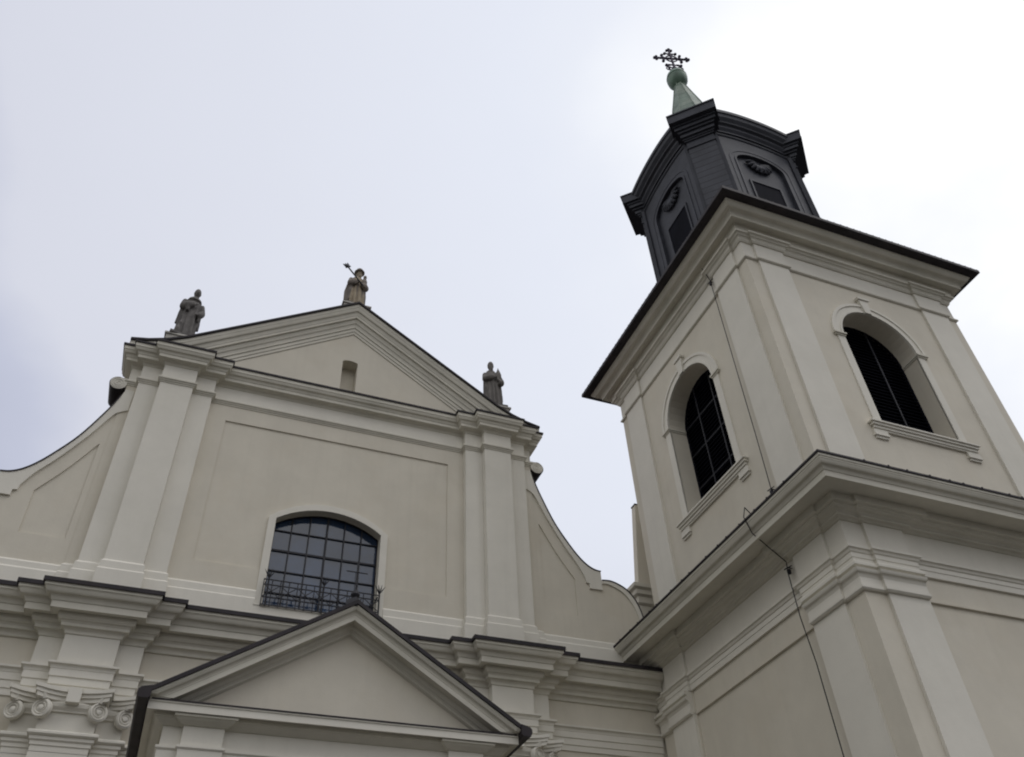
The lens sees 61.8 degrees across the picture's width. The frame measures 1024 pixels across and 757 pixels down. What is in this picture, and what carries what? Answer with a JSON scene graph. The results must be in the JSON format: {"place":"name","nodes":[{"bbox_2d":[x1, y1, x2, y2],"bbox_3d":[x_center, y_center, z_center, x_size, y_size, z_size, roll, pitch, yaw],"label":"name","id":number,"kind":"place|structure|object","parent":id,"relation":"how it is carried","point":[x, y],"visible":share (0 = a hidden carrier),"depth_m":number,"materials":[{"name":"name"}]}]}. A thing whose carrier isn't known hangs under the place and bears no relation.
{"place":"outdoors","nodes":[
{"label":"outdoors","id":0,"kind":"place"},
{"bbox_2d":[0,300,667,756],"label":"church","id":1,"kind":"structure","parent":0,"point":[182,504],"depth_m":22.82,"materials":[{"name":"beige paint"}]},
{"bbox_2d":[170,289,204,334],"bbox_3d":[-9.914,-1.917,26.304,0.880,2.311,0.700,23,-48,-25],"label":"statue","id":2,"kind":"object","parent":1,"relation":"on","point":[190,315],"visible":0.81,"depth_m":26.12,"materials":[{"name":"grey stone"}]},
{"bbox_2d":[254,505,387,616],"bbox_3d":[-4.923,4.782,22.538,3.225,3.260,0.553,13,-45,-17],"label":"window","id":3,"kind":"structure","parent":1,"relation":"in","point":[306,560],"depth_m":22.69,"materials":[{"name":"grey glass"}]},
{"bbox_2d":[343,263,368,304],"bbox_3d":[-5.560,-3.148,29.880,1.094,2.149,0.690,19,-47,-23],"label":"statue","id":4,"kind":"object","parent":1,"relation":"on","point":[356,289],"visible":0.79,"depth_m":29.79,"materials":[{"name":"stone"}]},
{"bbox_2d":[482,362,507,406],"bbox_3d":[-0.775,0.262,29.187,1.052,2.210,0.660,10,-44,-14],"label":"statue","id":5,"kind":"object","parent":1,"relation":"on","point":[493,382],"visible":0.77,"depth_m":29.06,"materials":[{"name":"grey stone"}]},
{"bbox_2d":[0,0,1023,588],"label":"sky","id":6,"kind":"structure","parent":0,"point":[475,160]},
{"label":"ground","id":7,"kind":"structure","parent":0,"visible":0},
{"bbox_2d":[126,564,532,756],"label":"porch","id":8,"kind":"object","parent":7,"relation":"on","point":[354,676],"visible":1,"depth_m":16.12,"materials":[{"name":"beige paint"}]},
{"bbox_2d":[582,48,1023,756],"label":"bell tower","id":9,"kind":"structure","parent":7,"relation":"on","point":[884,518],"depth_m":21.93,"materials":[{"name":"beige paint"}]},
{"bbox_2d":[662,352,750,540],"bbox_3d":[5.645,1.519,25.044,0.870,5.595,3.510,13,-45,-17],"label":"belfry window","id":10,"kind":"structure","parent":9,"relation":"in","point":[717,459],"depth_m":25.21,"materials":[{"name":"black paint"}]},
{"bbox_2d":[702,269,843,756],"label":"lightning cable","id":11,"kind":"object","parent":9,"relation":"attached to","point":[710,282],"visible":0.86,"depth_m":19.32,"materials":[{"name":"black metal"}]},
{"bbox_2d":[831,296,982,463],"bbox_3d":[10.314,-0.054,23.626,3.510,5.595,0.870,13,-45,-17],"label":"belfry window","id":12,"kind":"structure","parent":9,"relation":"in","point":[893,409],"depth_m":23.77,"materials":[{"name":"black paint"}]}
]}

